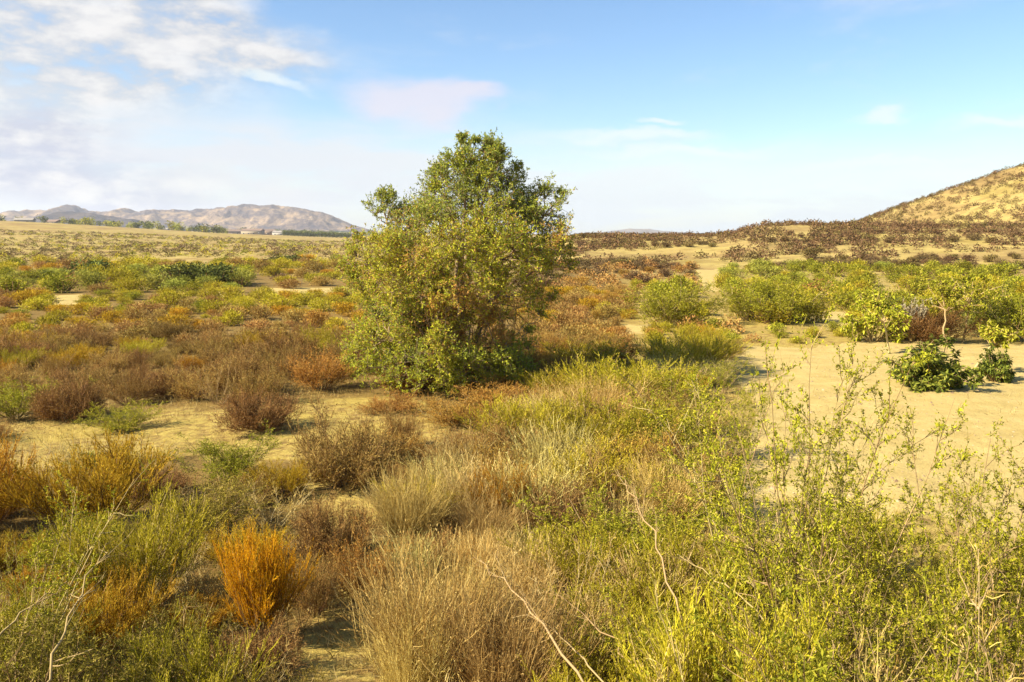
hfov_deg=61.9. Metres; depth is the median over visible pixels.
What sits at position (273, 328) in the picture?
brown shrub
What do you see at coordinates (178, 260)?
brown shrub
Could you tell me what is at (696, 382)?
golden shrub
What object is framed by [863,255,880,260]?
maroon shrub
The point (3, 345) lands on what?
brown shrub
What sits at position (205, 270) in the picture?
dark shrub
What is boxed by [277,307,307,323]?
brown shrub
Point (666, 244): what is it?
maroon shrub
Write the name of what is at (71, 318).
golden shrub
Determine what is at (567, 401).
grass tuft
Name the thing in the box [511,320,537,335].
brown shrub
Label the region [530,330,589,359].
rusty shrub
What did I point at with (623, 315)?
golden shrub
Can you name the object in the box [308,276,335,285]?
brown shrub
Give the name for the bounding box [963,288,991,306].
broom shrub
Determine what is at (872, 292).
leafy shrub
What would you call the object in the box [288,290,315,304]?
broom shrub
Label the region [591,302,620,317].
brown shrub
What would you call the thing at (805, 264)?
leafy shrub
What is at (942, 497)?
thorny shrub
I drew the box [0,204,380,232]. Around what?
mountains
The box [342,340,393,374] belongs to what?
brown shrub
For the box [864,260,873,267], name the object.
maroon shrub
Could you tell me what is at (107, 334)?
brown shrub
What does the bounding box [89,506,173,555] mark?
olive shrub
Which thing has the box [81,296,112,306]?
broom shrub
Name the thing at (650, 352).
broom shrub
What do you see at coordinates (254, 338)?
golden shrub
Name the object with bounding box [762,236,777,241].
maroon shrub
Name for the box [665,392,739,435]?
grass tuft
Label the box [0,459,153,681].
thorny shrub
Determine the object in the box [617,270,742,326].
leafy shrub
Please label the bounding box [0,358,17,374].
golden shrub
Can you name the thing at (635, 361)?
brown shrub
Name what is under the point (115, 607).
golden shrub
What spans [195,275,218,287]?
sage shrub
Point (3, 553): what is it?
golden shrub
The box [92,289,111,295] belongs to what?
leafy shrub
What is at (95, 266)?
broom shrub
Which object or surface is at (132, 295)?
leafy shrub
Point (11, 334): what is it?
golden shrub
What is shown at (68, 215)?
mountains
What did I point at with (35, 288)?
brown shrub
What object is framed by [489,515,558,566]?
grass tuft
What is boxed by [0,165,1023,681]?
ground
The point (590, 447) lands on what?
grass tuft
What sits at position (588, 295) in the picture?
brown shrub
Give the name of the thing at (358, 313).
golden shrub
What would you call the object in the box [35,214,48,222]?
tree
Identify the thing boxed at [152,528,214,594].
dry twiggy shrub
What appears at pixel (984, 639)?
dry twiggy shrub
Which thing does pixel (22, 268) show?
golden shrub
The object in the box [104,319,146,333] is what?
brown shrub
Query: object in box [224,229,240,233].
house
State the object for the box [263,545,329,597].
brown shrub
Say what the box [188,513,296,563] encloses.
golden shrub
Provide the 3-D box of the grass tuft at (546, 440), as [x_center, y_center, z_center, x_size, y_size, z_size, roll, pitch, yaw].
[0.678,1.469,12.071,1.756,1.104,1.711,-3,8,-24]
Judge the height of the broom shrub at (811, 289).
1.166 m
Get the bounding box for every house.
[13,218,35,221]
[45,220,63,223]
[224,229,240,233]
[240,229,264,234]
[264,229,275,234]
[272,231,282,234]
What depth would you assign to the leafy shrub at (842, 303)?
40.02 m
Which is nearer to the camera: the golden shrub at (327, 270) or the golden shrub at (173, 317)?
the golden shrub at (173, 317)
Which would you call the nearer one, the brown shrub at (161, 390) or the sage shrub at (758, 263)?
the brown shrub at (161, 390)
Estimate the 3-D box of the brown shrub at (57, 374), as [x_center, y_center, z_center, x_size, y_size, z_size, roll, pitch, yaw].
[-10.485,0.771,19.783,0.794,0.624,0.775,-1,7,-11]
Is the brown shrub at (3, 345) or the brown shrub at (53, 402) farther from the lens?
the brown shrub at (3, 345)
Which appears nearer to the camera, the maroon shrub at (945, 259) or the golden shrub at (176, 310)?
the golden shrub at (176, 310)
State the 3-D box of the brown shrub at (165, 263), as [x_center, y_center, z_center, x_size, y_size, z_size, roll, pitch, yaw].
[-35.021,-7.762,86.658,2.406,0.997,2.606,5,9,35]
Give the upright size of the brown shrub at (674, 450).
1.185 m
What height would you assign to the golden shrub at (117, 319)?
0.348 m
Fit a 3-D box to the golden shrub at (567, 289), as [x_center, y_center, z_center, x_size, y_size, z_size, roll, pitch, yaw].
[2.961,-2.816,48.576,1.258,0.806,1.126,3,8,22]
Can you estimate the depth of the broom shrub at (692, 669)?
5.24 m
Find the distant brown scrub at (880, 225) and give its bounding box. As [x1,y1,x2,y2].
[0,162,1023,342]
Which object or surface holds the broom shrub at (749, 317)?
on the ground at (924, 423)
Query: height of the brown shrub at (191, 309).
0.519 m
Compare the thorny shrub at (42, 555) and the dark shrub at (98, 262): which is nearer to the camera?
the thorny shrub at (42, 555)
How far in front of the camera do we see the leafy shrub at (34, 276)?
58.97 m
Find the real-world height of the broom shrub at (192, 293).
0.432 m
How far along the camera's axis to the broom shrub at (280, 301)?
39.85 m
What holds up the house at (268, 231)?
on the ground at (924, 423)
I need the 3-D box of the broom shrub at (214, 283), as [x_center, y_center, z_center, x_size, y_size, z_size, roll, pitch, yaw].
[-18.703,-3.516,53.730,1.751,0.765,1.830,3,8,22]
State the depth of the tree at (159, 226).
676.66 m
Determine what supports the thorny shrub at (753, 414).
on the ground at (924, 423)
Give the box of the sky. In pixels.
[0,0,1023,234]
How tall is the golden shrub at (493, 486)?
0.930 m
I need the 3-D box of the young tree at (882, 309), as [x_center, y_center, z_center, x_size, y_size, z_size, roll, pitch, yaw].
[10.999,-0.500,25.153,1.440,1.854,1.278,-4,8,-30]
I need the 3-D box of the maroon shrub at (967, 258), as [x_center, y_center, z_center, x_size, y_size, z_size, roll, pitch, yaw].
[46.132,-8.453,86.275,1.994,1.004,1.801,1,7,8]
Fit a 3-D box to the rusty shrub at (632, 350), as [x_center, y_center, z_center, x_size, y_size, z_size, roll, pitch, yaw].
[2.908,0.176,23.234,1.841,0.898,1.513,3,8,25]
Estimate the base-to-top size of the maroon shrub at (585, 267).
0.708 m
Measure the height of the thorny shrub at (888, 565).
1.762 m
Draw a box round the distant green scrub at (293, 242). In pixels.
[0,231,586,259]
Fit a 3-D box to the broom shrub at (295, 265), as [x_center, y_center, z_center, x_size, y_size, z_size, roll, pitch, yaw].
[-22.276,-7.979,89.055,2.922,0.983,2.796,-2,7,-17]
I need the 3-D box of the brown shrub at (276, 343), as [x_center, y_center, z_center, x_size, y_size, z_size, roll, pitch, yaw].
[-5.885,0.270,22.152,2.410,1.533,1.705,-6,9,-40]
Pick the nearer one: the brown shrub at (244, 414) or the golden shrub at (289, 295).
the brown shrub at (244, 414)
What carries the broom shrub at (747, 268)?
on the ground at (924, 423)
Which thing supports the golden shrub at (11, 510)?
on the ground at (924, 423)
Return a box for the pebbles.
[717,345,1023,547]
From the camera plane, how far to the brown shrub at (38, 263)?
87.96 m
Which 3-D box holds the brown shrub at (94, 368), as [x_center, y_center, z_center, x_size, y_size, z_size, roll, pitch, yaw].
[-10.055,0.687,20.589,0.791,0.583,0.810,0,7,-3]
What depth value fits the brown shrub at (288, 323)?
32.65 m
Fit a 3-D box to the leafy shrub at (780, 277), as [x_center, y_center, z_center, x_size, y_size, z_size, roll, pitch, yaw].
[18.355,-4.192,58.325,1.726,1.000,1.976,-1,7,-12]
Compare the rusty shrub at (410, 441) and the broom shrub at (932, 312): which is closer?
the rusty shrub at (410, 441)
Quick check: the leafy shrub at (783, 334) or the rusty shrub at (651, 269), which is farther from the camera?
the rusty shrub at (651, 269)
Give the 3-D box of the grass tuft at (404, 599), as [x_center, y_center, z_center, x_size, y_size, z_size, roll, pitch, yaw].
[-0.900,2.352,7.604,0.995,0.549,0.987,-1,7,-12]
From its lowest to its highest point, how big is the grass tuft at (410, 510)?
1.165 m
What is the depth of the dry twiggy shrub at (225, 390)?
17.56 m
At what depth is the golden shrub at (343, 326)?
29.24 m
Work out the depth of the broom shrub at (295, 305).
41.40 m
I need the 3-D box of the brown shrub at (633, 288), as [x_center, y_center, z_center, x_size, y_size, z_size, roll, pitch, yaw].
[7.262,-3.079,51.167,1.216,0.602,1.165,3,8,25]
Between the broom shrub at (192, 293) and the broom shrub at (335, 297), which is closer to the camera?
the broom shrub at (335, 297)
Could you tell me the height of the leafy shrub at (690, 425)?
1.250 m
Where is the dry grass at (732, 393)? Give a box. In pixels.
[0,335,1023,681]
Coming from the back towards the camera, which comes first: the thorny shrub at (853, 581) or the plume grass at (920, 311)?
the plume grass at (920, 311)
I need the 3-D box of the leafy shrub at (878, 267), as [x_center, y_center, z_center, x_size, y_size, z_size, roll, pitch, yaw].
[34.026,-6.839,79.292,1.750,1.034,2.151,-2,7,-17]
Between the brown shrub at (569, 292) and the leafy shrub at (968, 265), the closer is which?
the brown shrub at (569, 292)
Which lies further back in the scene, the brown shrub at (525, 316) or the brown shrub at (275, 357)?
the brown shrub at (525, 316)
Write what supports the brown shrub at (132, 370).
on the ground at (924, 423)
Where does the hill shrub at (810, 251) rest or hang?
on the ground at (924, 423)
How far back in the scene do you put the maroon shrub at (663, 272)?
70.44 m
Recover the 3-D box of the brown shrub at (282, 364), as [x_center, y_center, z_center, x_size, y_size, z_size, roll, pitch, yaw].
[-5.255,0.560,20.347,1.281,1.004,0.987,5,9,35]
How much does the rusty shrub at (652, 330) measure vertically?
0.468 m
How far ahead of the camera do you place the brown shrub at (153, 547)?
9.02 m
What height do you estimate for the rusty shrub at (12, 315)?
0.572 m
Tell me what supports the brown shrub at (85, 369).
on the ground at (924, 423)
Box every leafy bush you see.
[837,287,914,343]
[882,328,986,392]
[976,342,1016,382]
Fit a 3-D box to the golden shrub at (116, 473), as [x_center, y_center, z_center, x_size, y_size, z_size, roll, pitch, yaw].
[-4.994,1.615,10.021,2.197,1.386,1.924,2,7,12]
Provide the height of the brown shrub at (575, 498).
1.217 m
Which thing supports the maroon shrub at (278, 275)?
on the ground at (924, 423)
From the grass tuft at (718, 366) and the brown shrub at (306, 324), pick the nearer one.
the grass tuft at (718, 366)
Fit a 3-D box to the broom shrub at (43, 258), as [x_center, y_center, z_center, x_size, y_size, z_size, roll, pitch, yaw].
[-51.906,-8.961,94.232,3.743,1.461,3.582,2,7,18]
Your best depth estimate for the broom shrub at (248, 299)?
40.31 m
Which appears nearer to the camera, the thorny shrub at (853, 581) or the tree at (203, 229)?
the thorny shrub at (853, 581)
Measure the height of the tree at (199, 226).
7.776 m
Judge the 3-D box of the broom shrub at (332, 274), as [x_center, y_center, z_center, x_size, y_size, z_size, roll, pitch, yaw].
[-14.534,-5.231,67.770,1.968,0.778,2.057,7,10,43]
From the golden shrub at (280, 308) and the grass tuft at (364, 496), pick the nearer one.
the grass tuft at (364, 496)
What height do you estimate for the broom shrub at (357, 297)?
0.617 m
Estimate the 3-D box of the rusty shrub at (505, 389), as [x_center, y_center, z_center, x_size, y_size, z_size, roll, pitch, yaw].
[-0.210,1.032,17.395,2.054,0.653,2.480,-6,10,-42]
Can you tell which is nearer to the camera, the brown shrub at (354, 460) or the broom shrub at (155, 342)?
the brown shrub at (354, 460)
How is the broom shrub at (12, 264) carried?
on the ground at (924, 423)
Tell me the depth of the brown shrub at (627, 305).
38.56 m
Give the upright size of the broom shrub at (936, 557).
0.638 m
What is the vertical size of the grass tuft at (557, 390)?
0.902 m
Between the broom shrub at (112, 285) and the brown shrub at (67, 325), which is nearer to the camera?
the brown shrub at (67, 325)
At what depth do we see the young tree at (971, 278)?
27.55 m
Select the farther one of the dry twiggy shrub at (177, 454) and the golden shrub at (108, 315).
the golden shrub at (108, 315)
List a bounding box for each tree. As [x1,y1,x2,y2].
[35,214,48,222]
[77,217,94,224]
[111,221,123,226]
[152,221,161,228]
[166,220,177,230]
[195,223,207,231]
[199,225,207,231]
[207,224,220,232]
[334,127,580,398]
[858,293,911,352]
[916,276,985,345]
[929,268,1015,342]
[974,320,1023,369]
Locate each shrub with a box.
[0,260,21,269]
[0,266,15,277]
[0,274,34,292]
[0,288,11,297]
[0,296,18,307]
[0,306,11,313]
[0,317,30,328]
[0,317,33,346]
[0,326,23,340]
[0,330,56,365]
[0,333,10,357]
[0,345,51,369]
[0,352,54,390]
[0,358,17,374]
[0,373,96,418]
[0,376,31,400]
[0,420,14,437]
[0,425,28,452]
[0,425,185,531]
[0,431,38,521]
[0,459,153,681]
[0,475,34,520]
[0,505,94,618]
[0,525,48,573]
[0,559,72,600]
[0,574,116,679]
[0,588,121,681]
[0,597,195,681]
[1,256,29,265]
[1,336,31,348]
[2,311,29,320]
[2,330,69,345]
[3,290,36,304]
[8,269,29,277]
[8,307,29,314]
[8,320,38,335]
[14,510,159,568]
[15,288,52,298]
[16,265,38,272]
[17,268,46,282]
[17,296,58,309]
[18,277,36,286]
[18,440,81,476]
[18,474,227,610]
[21,321,99,360]
[23,286,45,290]
[23,432,93,461]
[24,363,110,425]
[25,292,60,305]
[26,329,42,338]
[29,254,56,264]
[29,550,181,656]
[30,261,49,267]
[31,319,97,340]
[32,268,53,277]
[32,312,62,330]
[33,352,81,376]
[34,277,69,288]
[36,262,65,268]
[36,270,82,292]
[36,373,95,389]
[39,341,106,369]
[40,361,73,383]
[41,303,69,312]
[41,322,61,331]
[44,454,99,485]
[45,308,72,320]
[46,341,90,361]
[47,537,126,591]
[50,263,78,276]
[51,267,72,279]
[51,322,79,332]
[56,256,90,267]
[59,275,82,285]
[62,257,119,274]
[62,445,133,472]
[64,302,92,314]
[64,316,85,322]
[66,327,117,352]
[69,357,131,390]
[71,315,108,328]
[72,268,110,289]
[73,256,99,263]
[73,321,97,333]
[74,396,166,432]
[76,294,93,298]
[76,297,103,309]
[77,340,105,356]
[77,360,114,374]
[78,263,110,280]
[78,301,110,316]
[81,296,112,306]
[81,305,116,319]
[82,341,133,372]
[85,282,113,293]
[85,329,120,341]
[87,361,164,403]
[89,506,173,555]
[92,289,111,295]
[93,256,111,261]
[95,324,113,331]
[96,598,281,681]
[98,265,138,283]
[98,309,121,321]
[100,294,120,300]
[102,281,125,289]
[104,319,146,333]
[104,521,192,573]
[107,258,140,267]
[107,341,157,367]
[108,590,251,671]
[109,275,152,292]
[109,340,163,355]
[110,335,144,349]
[112,288,139,296]
[112,317,128,323]
[113,305,139,316]
[113,361,152,383]
[114,295,133,303]
[115,266,141,276]
[115,325,148,340]
[117,262,149,273]
[119,254,139,263]
[119,259,154,271]
[120,305,150,319]
[121,299,165,314]
[123,290,144,299]
[123,357,154,372]
[127,255,164,265]
[127,369,156,389]
[127,458,200,504]
[132,336,167,352]
[134,272,173,289]
[135,439,202,459]
[136,322,162,338]
[139,354,200,397]
[140,318,162,326]
[142,267,165,284]
[142,298,157,307]
[143,311,167,322]
[145,263,171,282]
[145,348,179,369]
[147,318,205,340]
[148,294,158,300]
[148,480,195,504]
[148,583,236,633]
[149,341,182,361]
[150,360,189,375]
[151,292,177,302]
[152,261,200,284]
[152,307,167,314]
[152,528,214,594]
[153,287,173,294]
[153,289,191,306]
[154,312,193,327]
[155,278,187,290]
[155,419,284,483]
[155,472,280,538]
[156,303,174,310]
[156,354,235,400]
[158,261,173,267]
[163,484,223,517]
[163,556,240,618]
[164,334,201,353]
[166,306,195,318]
[171,273,194,285]
[171,331,192,344]
[171,626,308,681]
[172,353,208,373]
[173,296,202,307]
[174,259,187,262]
[176,333,238,358]
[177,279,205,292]
[181,304,198,314]
[183,321,240,350]
[184,261,241,284]
[186,466,282,512]
[187,290,198,295]
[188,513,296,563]
[189,298,212,312]
[191,319,207,328]
[193,332,281,397]
[194,298,235,313]
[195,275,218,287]
[195,318,227,336]
[195,348,221,360]
[196,340,259,369]
[197,285,224,298]
[197,358,240,403]
[198,547,280,589]
[199,313,210,317]
[200,609,323,681]
[201,295,226,302]
[203,280,227,289]
[204,348,239,370]
[206,309,218,315]
[206,312,223,321]
[207,260,235,269]
[207,383,306,434]
[208,654,330,681]
[211,255,235,263]
[212,308,243,325]
[212,508,322,640]
[215,285,244,296]
[215,303,251,318]
[217,346,274,370]
[217,471,328,526]
[218,290,248,301]
[219,281,243,291]
[220,363,288,404]
[224,256,249,268]
[225,270,256,286]
[226,329,280,360]
[227,333,253,349]
[229,299,270,312]
[230,263,259,271]
[230,269,256,282]
[231,294,255,304]
[231,456,319,497]
[232,298,259,308]
[232,329,281,347]
[234,324,262,339]
[237,256,259,267]
[240,317,274,331]
[242,520,292,546]
[243,336,312,376]
[244,324,329,366]
[246,258,277,272]
[246,302,276,319]
[249,288,276,301]
[250,286,275,295]
[255,265,291,275]
[257,293,283,304]
[258,295,299,309]
[261,324,288,337]
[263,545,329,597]
[264,254,311,261]
[264,304,296,315]
[265,327,295,339]
[269,273,287,280]
[270,258,293,269]
[270,346,308,380]
[271,274,297,282]
[271,321,289,329]
[274,278,300,288]
[275,289,301,298]
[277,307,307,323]
[277,340,358,391]
[280,486,387,570]
[281,268,294,273]
[282,292,305,298]
[283,299,303,306]
[283,320,294,326]
[283,322,347,347]
[285,385,426,493]
[287,321,318,337]
[287,552,346,618]
[288,260,309,268]
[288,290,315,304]
[290,266,311,277]
[290,308,310,315]
[294,257,309,263]
[295,253,315,259]
[296,318,347,345]
[298,308,329,326]
[300,259,324,271]
[303,271,328,281]
[304,290,327,300]
[304,335,348,360]
[305,288,325,295]
[306,297,334,311]
[306,323,362,375]
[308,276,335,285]
[309,257,333,268]
[315,314,331,323]
[318,330,351,348]
[319,271,339,278]
[320,269,333,273]
[322,316,349,327]
[323,294,341,302]
[324,256,356,270]
[324,507,415,604]
[326,291,343,298]
[327,285,351,296]
[329,301,358,314]
[329,324,348,333]
[333,296,359,306]
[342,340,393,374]
[347,292,367,301]
[348,310,369,323]
[348,386,424,413]
[349,307,369,316]
[366,359,443,392]
[368,469,472,519]
[369,424,452,467]
[374,447,452,488]
[377,401,427,442]
[388,523,460,566]
[399,388,509,428]
[410,417,495,465]
[438,424,536,486]
[447,375,556,408]
[449,390,604,452]
[462,392,558,462]
[462,458,537,521]
[467,367,480,382]
[486,329,544,353]
[488,339,540,355]
[488,347,556,373]
[492,510,691,596]
[493,364,533,392]
[494,320,543,342]
[498,304,517,318]
[501,530,648,622]
[508,469,747,582]
[509,374,567,402]
[510,440,639,543]
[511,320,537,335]
[512,366,564,392]
[514,306,537,318]
[516,311,539,322]
[516,313,533,323]
[516,614,654,681]
[520,347,562,366]
[521,358,638,396]
[523,317,556,335]
[525,274,549,282]
[525,348,586,374]
[528,323,569,349]
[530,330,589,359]
[532,559,717,679]
[533,383,686,453]
[533,429,676,511]
[534,278,560,286]
[535,336,630,364]
[536,267,557,277]
[541,309,562,324]
[542,350,579,365]
[547,287,565,295]
[547,323,560,332]
[548,308,579,327]
[550,272,571,279]
[551,300,576,315]
[552,294,570,306]
[554,349,699,401]
[556,322,590,340]
[557,285,569,294]
[557,363,619,377]
[558,330,604,353]
[563,275,590,285]
[563,318,584,329]
[565,290,580,298]
[565,583,843,681]
[566,302,588,317]
[566,310,593,321]
[567,322,597,337]
[568,293,585,305]
[572,320,608,345]
[574,287,592,297]
[574,304,588,315]
[575,297,598,309]
[577,265,594,269]
[578,318,602,326]
[581,268,600,275]
[581,359,619,372]
[581,381,740,465]
[582,285,595,291]
[582,291,595,297]
[582,533,723,625]
[584,295,603,306]
[587,308,602,319]
[587,337,675,369]
[589,267,608,273]
[589,289,607,295]
[591,258,603,263]
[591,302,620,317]
[591,318,614,331]
[592,301,619,311]
[592,331,651,361]
[592,405,694,482]
[594,331,617,342]
[595,332,633,347]
[597,326,618,339]
[599,356,646,375]
[600,291,620,303]
[603,283,616,292]
[603,296,623,307]
[605,504,784,639]
[607,316,621,325]
[607,343,967,631]
[608,556,864,681]
[609,302,628,315]
[612,283,629,291]
[612,331,638,344]
[613,324,632,335]
[614,288,624,295]
[617,258,631,263]
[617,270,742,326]
[618,269,629,274]
[619,296,633,304]
[619,308,639,319]
[621,374,694,416]
[623,291,642,302]
[623,398,685,433]
[624,270,642,279]
[624,285,642,292]
[624,302,638,312]
[624,357,648,371]
[626,363,693,396]
[628,435,737,516]
[629,261,641,268]
[629,279,641,286]
[629,358,721,406]
[630,327,753,367]
[633,273,658,284]
[633,566,1008,681]
[634,346,670,361]
[639,263,651,270]
[639,300,661,316]
[641,322,662,333]
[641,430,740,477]
[643,329,667,342]
[644,266,657,272]
[644,327,666,336]
[644,568,885,681]
[645,278,665,291]
[645,279,668,293]
[645,420,771,526]
[648,278,691,302]
[652,333,669,343]
[654,262,666,268]
[657,321,673,332]
[658,267,674,276]
[660,242,671,247]
[663,373,713,394]
[666,260,681,266]
[666,300,710,325]
[668,274,698,297]
[670,331,749,361]
[671,321,702,345]
[671,383,709,403]
[672,318,728,346]
[673,353,755,394]
[677,510,791,599]
[680,268,699,275]
[683,372,790,457]
[686,296,977,677]
[689,263,696,268]
[689,469,816,555]
[690,298,720,315]
[697,239,708,244]
[698,323,717,333]
[704,281,774,319]
[706,316,729,327]
[707,505,978,681]
[707,513,826,643]
[708,263,855,323]
[709,532,1023,681]
[711,335,750,360]
[712,272,737,288]
[716,327,730,336]
[717,266,736,274]
[719,267,751,279]
[720,277,743,290]
[722,330,743,345]
[723,279,741,293]
[725,285,767,304]
[725,295,760,318]
[727,262,739,268]
[740,262,755,272]
[741,274,770,287]
[742,257,772,274]
[747,301,792,324]
[747,411,997,681]
[750,263,784,277]
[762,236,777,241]
[765,276,777,282]
[767,321,786,332]
[769,273,789,283]
[773,331,791,337]
[778,259,802,269]
[780,463,1023,681]
[782,262,806,274]
[783,271,803,282]
[783,283,810,295]
[786,335,807,343]
[786,492,941,582]
[787,279,802,289]
[789,296,835,322]
[794,271,809,280]
[794,276,821,293]
[794,288,827,305]
[797,257,817,271]
[800,237,812,241]
[802,247,819,256]
[804,260,826,273]
[804,326,822,337]
[805,254,818,260]
[805,462,1023,681]
[809,272,824,278]
[817,260,851,276]
[820,274,837,285]
[823,321,842,331]
[825,287,867,310]
[826,278,858,302]
[826,281,862,306]
[829,327,846,336]
[832,541,1023,681]
[836,254,847,259]
[840,273,877,288]
[843,263,871,273]
[843,301,883,325]
[845,259,869,269]
[847,268,876,280]
[852,269,881,285]
[852,279,874,291]
[852,281,902,302]
[861,234,875,240]
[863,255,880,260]
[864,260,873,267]
[868,262,887,271]
[874,261,895,267]
[874,536,1023,642]
[879,262,906,277]
[881,299,987,343]
[882,236,895,242]
[884,273,905,282]
[885,407,1023,681]
[890,274,928,288]
[893,292,922,308]
[894,274,937,296]
[894,289,910,298]
[896,264,931,278]
[897,259,911,265]
[899,263,916,273]
[905,256,918,262]
[912,542,1023,603]
[913,305,943,318]
[919,264,942,277]
[920,289,938,299]
[920,436,1023,681]
[923,260,941,269]
[928,228,943,233]
[928,289,965,302]
[929,266,962,279]
[930,295,964,317]
[933,271,961,283]
[935,264,955,271]
[938,256,954,262]
[940,275,957,284]
[945,253,959,259]
[945,265,968,277]
[946,237,955,241]
[947,286,1023,336]
[951,258,975,273]
[952,297,1011,321]
[956,266,1023,340]
[959,253,977,260]
[962,274,1007,291]
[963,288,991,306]
[965,266,994,280]
[967,233,980,239]
[977,262,1003,270]
[981,253,999,261]
[984,237,996,242]
[984,259,1023,277]
[992,257,1009,263]
[997,274,1023,290]
[1001,263,1022,271]
[1003,280,1023,301]
[1004,275,1023,283]
[1005,225,1018,231]
[1011,253,1022,258]
[1013,259,1023,268]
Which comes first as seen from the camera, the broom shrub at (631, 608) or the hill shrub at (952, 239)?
the broom shrub at (631, 608)
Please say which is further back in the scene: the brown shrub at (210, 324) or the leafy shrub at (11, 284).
the leafy shrub at (11, 284)
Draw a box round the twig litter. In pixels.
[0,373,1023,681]
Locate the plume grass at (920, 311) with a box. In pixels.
[896,297,932,340]
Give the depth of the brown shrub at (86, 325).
30.05 m
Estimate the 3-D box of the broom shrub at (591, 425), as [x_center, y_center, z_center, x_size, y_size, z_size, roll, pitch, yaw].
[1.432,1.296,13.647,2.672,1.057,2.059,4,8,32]
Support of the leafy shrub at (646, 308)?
on the ground at (924, 423)
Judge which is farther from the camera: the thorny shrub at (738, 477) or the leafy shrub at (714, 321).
the leafy shrub at (714, 321)
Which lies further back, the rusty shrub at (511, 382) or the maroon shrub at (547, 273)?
the maroon shrub at (547, 273)
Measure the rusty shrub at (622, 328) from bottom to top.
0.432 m
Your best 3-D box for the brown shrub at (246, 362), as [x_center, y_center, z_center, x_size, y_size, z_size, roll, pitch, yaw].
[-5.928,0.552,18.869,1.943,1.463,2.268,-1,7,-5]
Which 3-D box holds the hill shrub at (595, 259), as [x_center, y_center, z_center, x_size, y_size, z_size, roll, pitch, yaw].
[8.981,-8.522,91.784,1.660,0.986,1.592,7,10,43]
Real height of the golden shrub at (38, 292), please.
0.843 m
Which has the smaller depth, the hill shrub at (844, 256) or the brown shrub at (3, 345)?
the brown shrub at (3, 345)
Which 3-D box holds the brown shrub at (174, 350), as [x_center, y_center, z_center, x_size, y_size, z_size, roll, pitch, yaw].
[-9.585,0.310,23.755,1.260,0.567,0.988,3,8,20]
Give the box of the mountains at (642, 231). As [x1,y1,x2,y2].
[598,228,699,233]
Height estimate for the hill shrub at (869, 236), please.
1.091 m
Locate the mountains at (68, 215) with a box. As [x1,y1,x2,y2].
[11,211,155,228]
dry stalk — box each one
[0,561,91,635]
[47,529,136,681]
[469,546,583,681]
[527,606,603,681]
[536,590,654,681]
[611,469,688,654]
[661,547,782,667]
[742,344,792,498]
[956,563,1003,679]
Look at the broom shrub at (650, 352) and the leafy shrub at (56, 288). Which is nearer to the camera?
the broom shrub at (650, 352)
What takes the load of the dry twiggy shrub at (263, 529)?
on the ground at (924, 423)
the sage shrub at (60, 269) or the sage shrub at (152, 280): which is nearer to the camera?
the sage shrub at (152, 280)
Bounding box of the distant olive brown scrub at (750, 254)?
[0,163,1023,262]
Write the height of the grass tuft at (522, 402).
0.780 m
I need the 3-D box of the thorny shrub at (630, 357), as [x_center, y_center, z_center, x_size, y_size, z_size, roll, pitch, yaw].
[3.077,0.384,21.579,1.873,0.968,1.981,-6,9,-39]
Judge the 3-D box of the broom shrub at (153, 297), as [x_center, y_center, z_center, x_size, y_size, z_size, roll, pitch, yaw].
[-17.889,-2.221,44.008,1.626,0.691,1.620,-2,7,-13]
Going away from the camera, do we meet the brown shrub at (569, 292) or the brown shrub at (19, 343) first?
the brown shrub at (19, 343)
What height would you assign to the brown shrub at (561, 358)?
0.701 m
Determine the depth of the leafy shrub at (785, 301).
33.76 m
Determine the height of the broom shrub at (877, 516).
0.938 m
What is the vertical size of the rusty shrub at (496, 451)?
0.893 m
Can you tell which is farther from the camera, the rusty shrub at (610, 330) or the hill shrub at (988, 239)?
the hill shrub at (988, 239)
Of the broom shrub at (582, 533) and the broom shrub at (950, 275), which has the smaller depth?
the broom shrub at (582, 533)
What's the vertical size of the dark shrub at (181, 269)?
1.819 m
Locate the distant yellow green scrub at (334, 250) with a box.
[0,230,568,259]
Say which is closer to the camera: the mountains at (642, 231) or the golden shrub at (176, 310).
the golden shrub at (176, 310)
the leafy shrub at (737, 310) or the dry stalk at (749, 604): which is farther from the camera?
the leafy shrub at (737, 310)
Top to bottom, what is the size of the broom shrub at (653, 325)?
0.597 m
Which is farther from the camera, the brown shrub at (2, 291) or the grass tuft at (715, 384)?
the brown shrub at (2, 291)
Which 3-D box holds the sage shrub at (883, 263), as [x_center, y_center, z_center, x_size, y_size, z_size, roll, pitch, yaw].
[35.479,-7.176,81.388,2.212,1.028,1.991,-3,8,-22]
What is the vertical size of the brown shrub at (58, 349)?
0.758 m
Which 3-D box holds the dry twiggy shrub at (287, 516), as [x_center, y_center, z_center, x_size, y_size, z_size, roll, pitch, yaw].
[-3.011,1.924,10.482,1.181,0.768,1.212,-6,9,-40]
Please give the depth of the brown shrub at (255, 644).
6.74 m
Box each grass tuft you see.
[320,506,545,681]
[353,591,465,681]
[355,452,469,544]
[356,471,431,511]
[359,569,449,629]
[360,521,460,584]
[391,659,508,681]
[393,448,483,502]
[409,554,509,619]
[410,544,610,681]
[411,427,499,486]
[420,445,538,522]
[432,517,514,574]
[444,482,536,547]
[452,434,604,532]
[475,510,586,598]
[482,597,555,651]
[485,574,647,681]
[487,403,640,474]
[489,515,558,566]
[492,387,570,417]
[494,388,586,424]
[501,467,552,489]
[521,376,609,405]
[523,384,609,433]
[525,362,576,385]
[526,451,602,488]
[553,352,599,369]
[557,365,664,416]
[560,467,676,552]
[564,433,622,470]
[574,393,636,434]
[611,440,728,533]
[637,350,690,370]
[647,357,707,378]
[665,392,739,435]
[685,355,741,380]
[687,361,731,387]
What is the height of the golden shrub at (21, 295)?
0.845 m
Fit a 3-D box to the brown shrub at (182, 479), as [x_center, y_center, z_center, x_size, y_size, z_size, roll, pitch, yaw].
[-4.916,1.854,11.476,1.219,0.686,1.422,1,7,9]

